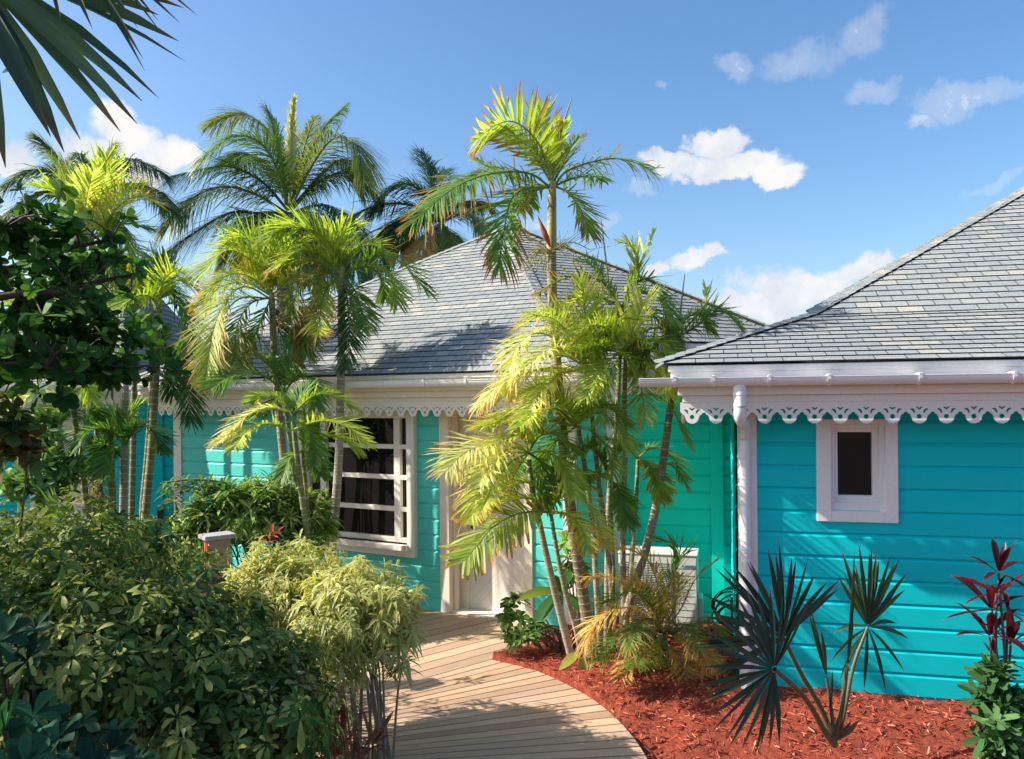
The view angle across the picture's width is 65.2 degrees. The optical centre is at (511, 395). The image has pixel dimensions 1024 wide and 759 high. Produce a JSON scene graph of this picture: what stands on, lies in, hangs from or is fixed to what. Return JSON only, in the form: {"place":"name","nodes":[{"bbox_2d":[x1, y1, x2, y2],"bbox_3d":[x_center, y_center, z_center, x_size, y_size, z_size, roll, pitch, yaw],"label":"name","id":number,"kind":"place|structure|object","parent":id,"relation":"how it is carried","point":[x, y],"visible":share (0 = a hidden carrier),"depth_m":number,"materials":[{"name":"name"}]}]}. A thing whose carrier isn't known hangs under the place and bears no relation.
{"place":"outdoors","nodes":[
{"label":"outdoors","id":0,"kind":"place"},
{"bbox_2d":[59,467,133,517],"bbox_3d":[-4.873,1.619,9.284,0.947,2.021,0.958,-1,0,0],"label":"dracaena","id":1,"kind":"object","parent":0,"point":[93,492],"visible":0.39,"depth_m":9.28,"materials":[{"name":"green plant"}]},
{"bbox_2d":[6,571,204,754],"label":"soil","id":2,"kind":"structure","parent":0,"point":[200,588],"depth_m":10.94,"materials":[{"name":"brown soil"}]},
{"bbox_2d":[0,389,52,574],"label":"dark leaf shrub","id":3,"kind":"object","parent":2,"relation":"on","point":[21,432],"visible":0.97,"depth_m":4.20,"materials":[{"name":"green plant"}]},
{"bbox_2d":[0,611,69,735],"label":"dark shrub","id":4,"kind":"object","parent":2,"relation":"on","point":[13,629],"visible":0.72,"depth_m":2.93,"materials":[{"name":"green plant"}]},
{"bbox_2d":[0,404,89,527],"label":"broad leaf shrub","id":5,"kind":"object","parent":2,"relation":"on","point":[58,468],"visible":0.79,"depth_m":8.39,"materials":[{"name":"green plant"}]},
{"bbox_2d":[0,287,89,524],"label":"palm tree","id":6,"kind":"object","parent":2,"relation":"on","point":[7,303],"visible":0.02,"depth_m":9.58,"materials":[{"name":"green plant"}]},
{"bbox_2d":[19,484,80,703],"bbox_3d":[-3.858,1.677,6.803,0.586,1.883,0.725,-1,0,-31],"label":"yucca","id":7,"kind":"object","parent":2,"relation":"on","point":[50,498],"visible":0.1,"depth_m":6.75,"materials":[{"name":"green plant"}]},
{"bbox_2d":[21,398,90,518],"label":"palm tree","id":8,"kind":"object","parent":2,"relation":"on","point":[68,413],"visible":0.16,"depth_m":9.55,"materials":[{"name":"green plant"}]},
{"bbox_2d":[0,381,113,528],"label":"palm tree","id":9,"kind":"object","parent":2,"relation":"on","point":[90,393],"visible":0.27,"depth_m":8.85,"materials":[{"name":"green plant"}]},
{"bbox_2d":[0,682,159,758],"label":"dark shrub","id":10,"kind":"object","parent":2,"relation":"on","point":[36,743],"visible":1,"depth_m":2.53,"materials":[{"name":"green plant"}]},
{"bbox_2d":[7,141,172,520],"bbox_3d":[-5.514,-0.346,10.478,2.367,6.002,1.378,-1,0,0],"label":"palm tree","id":11,"kind":"object","parent":2,"relation":"on","point":[90,188],"visible":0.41,"depth_m":10.35,"materials":[{"name":"green plant"}]},
{"bbox_2d":[0,68,191,412],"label":"tree","id":12,"kind":"object","parent":2,"relation":"on","point":[63,352],"visible":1,"depth_m":3.88,"materials":[{"name":"green plant"}]},
{"bbox_2d":[0,0,196,167],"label":"fan palm","id":13,"kind":"object","parent":2,"relation":"on","point":[61,38],"visible":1,"depth_m":2.52,"materials":[{"name":"green plant"}]},
{"bbox_2d":[0,284,200,564],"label":"house","id":14,"kind":"structure","parent":2,"relation":"on","point":[163,467],"depth_m":11.63,"materials":[{"name":"teal paint"}]},
{"bbox_2d":[33,415,80,521],"bbox_3d":[-6.527,1.395,11.497,0.642,2.260,0.064,-1,0,-6],"label":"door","id":15,"kind":"structure","parent":14,"relation":"in","point":[66,423],"depth_m":11.48,"materials":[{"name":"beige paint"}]},
{"bbox_2d":[65,404,145,524],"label":"palm tree","id":16,"kind":"object","parent":2,"relation":"on","point":[111,488],"visible":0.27,"depth_m":9.16,"materials":[{"name":"green plant"}]},
{"bbox_2d":[82,427,128,526],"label":"palm tree","id":17,"kind":"object","parent":2,"relation":"on","point":[92,440],"visible":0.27,"depth_m":9.31,"materials":[{"name":"green plant"}]},
{"bbox_2d":[97,467,130,519],"bbox_3d":[-4.952,1.756,9.799,0.577,1.748,0.643,-1,0,-23],"label":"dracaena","id":18,"kind":"object","parent":2,"relation":"on","point":[107,496],"visible":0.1,"depth_m":9.83,"materials":[{"name":"green plant"}]},
{"bbox_2d":[0,499,233,588],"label":"umbrella shrub","id":19,"kind":"object","parent":2,"relation":"on","point":[186,549],"visible":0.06,"depth_m":6.30,"materials":[{"name":"green plant"}]},
{"bbox_2d":[58,375,179,527],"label":"palm tree","id":20,"kind":"object","parent":2,"relation":"on","point":[126,432],"visible":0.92,"depth_m":8.68,"materials":[{"name":"green plant"}]},
{"bbox_2d":[0,476,249,752],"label":"umbrella shrub","id":21,"kind":"object","parent":2,"relation":"on","point":[40,555],"visible":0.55,"depth_m":4.30,"materials":[{"name":"green plant"}]},
{"bbox_2d":[7,541,283,756],"bbox_3d":[-2.343,1.760,4.752,1.954,1.698,2.225,-1,0,0],"label":"umbrella shrub","id":22,"kind":"object","parent":2,"relation":"on","point":[236,588],"visible":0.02,"depth_m":4.86,"materials":[{"name":"green plant"}]},
{"bbox_2d":[80,239,214,529],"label":"palm tree","id":23,"kind":"object","parent":2,"relation":"on","point":[132,460],"visible":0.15,"depth_m":10.76,"materials":[{"name":"green plant"}]},
{"bbox_2d":[121,518,176,745],"bbox_3d":[-2.455,1.661,5.368,0.413,1.649,0.402,-1,0,19],"label":"dark shrub","id":24,"kind":"object","parent":2,"relation":"on","point":[164,529],"visible":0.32,"depth_m":5.35,"materials":[{"name":"green plant"}]},
{"bbox_2d":[115,309,188,562],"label":"palm tree","id":25,"kind":"object","parent":2,"relation":"on","point":[165,331],"visible":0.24,"depth_m":10.27,"materials":[{"name":"green plant"}]},
{"bbox_2d":[106,239,210,521],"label":"palm tree","id":26,"kind":"object","parent":2,"relation":"on","point":[158,287],"visible":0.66,"depth_m":9.94,"materials":[{"name":"green plant"}]},
{"bbox_2d":[0,553,362,758],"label":"umbrella shrub","id":27,"kind":"object","parent":2,"relation":"on","point":[186,661],"visible":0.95,"depth_m":3.20,"materials":[{"name":"green plant"}]},
{"bbox_2d":[156,474,252,560],"bbox_3d":[-3.135,1.643,8.206,1.005,1.698,0.350,-1,0,-17],"label":"green shrub","id":28,"kind":"object","parent":2,"relation":"on","point":[177,485],"visible":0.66,"depth_m":8.16,"materials":[{"name":"green plant"}]},
{"bbox_2d":[198,531,235,595],"bbox_3d":[-2.500,1.880,6.801,0.260,1.410,0.200,-1,0,-38],"label":"light box","id":29,"kind":"object","parent":2,"relation":"on","point":[220,541],"visible":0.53,"depth_m":6.75,"materials":[{"name":"white wood"}]},
{"bbox_2d":[159,469,343,574],"bbox_3d":[-2.756,1.698,8.411,1.975,1.827,1.272,-1,0,0],"label":"green shrub","id":30,"kind":"object","parent":2,"relation":"on","point":[277,506],"visible":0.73,"depth_m":8.21,"materials":[{"name":"green plant"}]},
{"bbox_2d":[168,210,339,489],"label":"palm tree","id":31,"kind":"object","parent":2,"relation":"on","point":[209,348],"visible":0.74,"depth_m":8.89,"materials":[{"name":"green plant"}]},
{"bbox_2d":[193,342,337,492],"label":"palm tree","id":32,"kind":"object","parent":2,"relation":"on","point":[284,364],"visible":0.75,"depth_m":8.73,"materials":[{"name":"green plant"}]},
{"bbox_2d":[257,523,284,546],"bbox_3d":[-2.087,1.825,6.904,0.269,1.413,0.248,-1,0,0],"label":"cordyline","id":33,"kind":"object","parent":2,"relation":"in","point":[271,531],"visible":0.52,"depth_m":6.93,"materials":[{"name":"red plant"}]},
{"bbox_2d":[227,608,340,758],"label":"umbrella shrub","id":34,"kind":"object","parent":2,"relation":"on","point":[308,648],"visible":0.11,"depth_m":4.11,"materials":[{"name":"green plant"}]},
{"bbox_2d":[203,378,377,541],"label":"palm tree","id":35,"kind":"object","parent":2,"relation":"on","point":[295,400],"visible":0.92,"depth_m":7.84,"materials":[{"name":"green plant"}]},
{"bbox_2d":[212,528,377,672],"bbox_3d":[-1.587,1.805,5.795,1.214,1.588,1.370,-1,0,0],"label":"striped dracaena","id":36,"kind":"object","parent":2,"relation":"on","point":[267,579],"visible":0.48,"depth_m":5.72,"materials":[{"name":"green plant"}]},
{"bbox_2d":[268,405,367,534],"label":"palm tree","id":37,"kind":"object","parent":2,"relation":"on","point":[283,474],"visible":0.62,"depth_m":8.17,"materials":[{"name":"green plant"}]},
{"bbox_2d":[245,189,438,556],"bbox_3d":[-1.809,0.137,8.973,2.107,4.970,1.338,-1,0,0],"label":"palm tree","id":38,"kind":"object","parent":2,"relation":"on","point":[337,250],"visible":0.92,"depth_m":8.87,"materials":[{"name":"green plant"}]},
{"bbox_2d":[320,695,376,758],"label":"cordyline","id":39,"kind":"object","parent":2,"relation":"on","point":[343,718],"visible":0.59,"depth_m":4.51,"materials":[{"name":"red plant"}]},
{"bbox_2d":[275,552,430,758],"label":"striped dracaena","id":40,"kind":"object","parent":2,"relation":"on","point":[361,626],"visible":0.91,"depth_m":5.20,"materials":[{"name":"green plant"}]},
{"bbox_2d":[322,709,393,758],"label":"cordyline","id":41,"kind":"object","parent":2,"relation":"on","point":[375,735],"visible":0.56,"depth_m":4.77,"materials":[{"name":"red plant"}]},
{"bbox_2d":[129,227,805,628],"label":"house","id":42,"kind":"structure","parent":2,"relation":"on","point":[419,381],"depth_m":9.27,"materials":[{"name":"teal paint"}]},
{"bbox_2d":[297,407,418,557],"bbox_3d":[-1.898,1.012,9.742,1.814,1.754,0.225,-1,0,29],"label":"window","id":43,"kind":"structure","parent":42,"relation":"in","point":[378,510],"depth_m":9.65,"materials":[{"name":"white paint"}]},
{"bbox_2d":[468,401,524,614],"bbox_3d":[-0.177,1.222,9.044,0.963,2.440,0.100,-1,0,29],"label":"door","id":44,"kind":"structure","parent":42,"relation":"in","point":[506,576],"depth_m":9.04,"materials":[{"name":"white wood"}]},
{"bbox_2d":[296,608,646,758],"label":"deck path","id":45,"kind":"structure","parent":0,"point":[467,697],"depth_m":6.29,"materials":[{"name":"brown wood"}]},
{"bbox_2d":[0,0,1023,382],"label":"sky","id":46,"kind":"structure","parent":0,"point":[805,148],"materials":[{"name":"blue"}]},
{"bbox_2d":[492,617,981,758],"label":"mulch bed","id":47,"kind":"object","parent":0,"point":[583,687],"visible":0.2,"depth_m":6.01,"materials":[{"name":"red wood"}]},
{"bbox_2d":[423,387,597,653],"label":"palm tree","id":48,"kind":"object","parent":47,"relation":"on","point":[482,506],"visible":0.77,"depth_m":6.65,"materials":[{"name":"green plant"}]},
{"bbox_2d":[395,81,664,656],"bbox_3d":[0.076,-0.150,7.237,2.450,5.430,1.376,-1,0,-19],"label":"palm tree","id":49,"kind":"object","parent":47,"relation":"on","point":[552,141],"visible":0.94,"depth_m":7.10,"materials":[{"name":"green plant"}]},
{"bbox_2d":[438,456,622,653],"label":"palm tree","id":50,"kind":"object","parent":47,"relation":"on","point":[469,558],"visible":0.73,"depth_m":6.61,"materials":[{"name":"green plant"}]},
{"bbox_2d":[495,591,565,653],"bbox_3d":[0.228,2.209,7.609,0.782,0.636,0.705,-1,0,0],"label":"shrub","id":51,"kind":"object","parent":47,"relation":"on","point":[518,636],"visible":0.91,"depth_m":7.54,"materials":[{"name":"green plant"}]},
{"bbox_2d":[515,571,579,652],"bbox_3d":[0.394,2.085,7.544,0.736,0.862,0.120,-1,0,-5],"label":"broad leaf plant","id":52,"kind":"object","parent":47,"relation":"on","point":[545,608],"visible":0.52,"depth_m":7.55,"materials":[{"name":"green plant"}]},
{"bbox_2d":[468,363,645,654],"bbox_3d":[0.346,1.141,6.862,1.673,2.877,1.206,-1,0,-25],"label":"palm tree","id":53,"kind":"object","parent":47,"relation":"on","point":[562,409],"visible":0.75,"depth_m":6.86,"materials":[{"name":"green plant"}]},
{"bbox_2d":[464,267,654,650],"bbox_3d":[0.384,0.723,6.916,1.629,3.711,1.241,-1,0,-35],"label":"palm tree","id":54,"kind":"object","parent":47,"relation":"on","point":[500,391],"visible":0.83,"depth_m":6.87,"materials":[{"name":"green plant"}]},
{"bbox_2d":[552,530,591,646],"bbox_3d":[0.619,1.945,7.888,0.382,1.262,0.356,-1,0,-38],"label":"shrub","id":55,"kind":"object","parent":47,"relation":"on","point":[564,544],"visible":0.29,"depth_m":7.82,"materials":[{"name":"green plant"}]},
{"bbox_2d":[559,624,587,669],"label":"broad leaf plant","id":56,"kind":"object","parent":47,"relation":"on","point":[568,659],"visible":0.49,"depth_m":6.97,"materials":[{"name":"yellow plant"}]},
{"bbox_2d":[559,430,645,649],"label":"palm tree","id":57,"kind":"object","parent":47,"relation":"on","point":[624,511],"visible":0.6,"depth_m":7.11,"materials":[{"name":"green plant"}]},
{"bbox_2d":[527,220,693,645],"bbox_3d":[0.945,0.460,7.396,1.626,4.223,1.056,-1,0,0],"label":"palm tree","id":58,"kind":"object","parent":47,"relation":"on","point":[670,318],"visible":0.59,"depth_m":7.40,"materials":[{"name":"green plant"}]},
{"bbox_2d":[555,274,694,640],"bbox_3d":[1.029,0.765,6.885,1.145,3.616,1.284,-1,0,45],"label":"palm tree","id":59,"kind":"object","parent":47,"relation":"on","point":[630,327],"visible":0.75,"depth_m":6.86,"materials":[{"name":"green plant"}]},
{"bbox_2d":[575,426,694,584],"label":"palm tree","id":60,"kind":"object","parent":47,"relation":"on","point":[660,492],"visible":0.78,"depth_m":7.34,"materials":[{"name":"green plant"}]},
{"bbox_2d":[571,528,738,693],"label":"pygmy palm","id":61,"kind":"object","parent":47,"relation":"on","point":[662,655],"visible":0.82,"depth_m":6.83,"materials":[{"name":"green plant"}]},
{"bbox_2d":[618,546,703,636],"bbox_3d":[1.472,2.035,7.897,0.806,1.021,0.342,-1,0,15],"label":"air conditioner","id":62,"kind":"object","parent":47,"relation":"on","point":[693,610],"visible":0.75,"depth_m":7.71,"materials":[{"name":"metal"}]},
{"bbox_2d":[617,274,746,645],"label":"palm tree","id":63,"kind":"object","parent":47,"relation":"on","point":[708,322],"visible":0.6,"depth_m":7.29,"materials":[{"name":"green plant"}]},
{"bbox_2d":[692,538,907,754],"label":"fan palm","id":64,"kind":"object","parent":47,"relation":"on","point":[867,606],"visible":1,"depth_m":5.12,"materials":[{"name":"green plant"}]},
{"bbox_2d":[941,537,1023,683],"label":"cordyline","id":65,"kind":"object","parent":47,"relation":"on","point":[994,622],"visible":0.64,"depth_m":5.54,"materials":[{"name":"red plant"}]},
{"bbox_2d":[957,652,1023,758],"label":"dark leaf shrub","id":66,"kind":"object","parent":47,"relation":"on","point":[998,704],"visible":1,"depth_m":4.82,"materials":[{"name":"green plant"}]},
{"label":"ground","id":67,"kind":"structure","parent":0,"visible":0},
{"bbox_2d":[0,130,185,312],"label":"coconut palm","id":68,"kind":"object","parent":67,"relation":"on","point":[81,158],"visible":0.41,"depth_m":12.49,"materials":[{"name":"green plant"}]},
{"bbox_2d":[146,92,389,317],"bbox_3d":[-3.987,-1.210,14.022,4.126,8.291,3.540,-1,0,0],"label":"coconut palm","id":69,"kind":"object","parent":67,"relation":"on","point":[292,172],"visible":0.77,"depth_m":13.69,"materials":[{"name":"green plant"}]},
{"bbox_2d":[308,141,502,284],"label":"coconut palm","id":70,"kind":"object","parent":67,"relation":"on","point":[443,239],"visible":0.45,"depth_m":14.75,"materials":[{"name":"green plant"}]},
{"bbox_2d":[639,187,1023,700],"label":"house","id":71,"kind":"structure","parent":67,"relation":"on","point":[885,421],"depth_m":6.28,"materials":[{"name":"teal paint"}]},
{"bbox_2d":[711,586,738,635],"bbox_3d":[2.089,2.177,7.608,0.404,0.732,0.146,-1,0,0],"label":"hose","id":72,"kind":"object","parent":71,"relation":"attached to","point":[718,594],"visible":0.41,"depth_m":7.59,"materials":[{"name":"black rubber"}]},
{"bbox_2d":[816,419,898,522],"bbox_3d":[2.742,0.594,6.385,0.601,0.815,0.136,-1,0,14],"label":"window","id":73,"kind":"structure","parent":71,"relation":"in","point":[857,461],"depth_m":6.37,"materials":[{"name":"white paint"}]}
]}

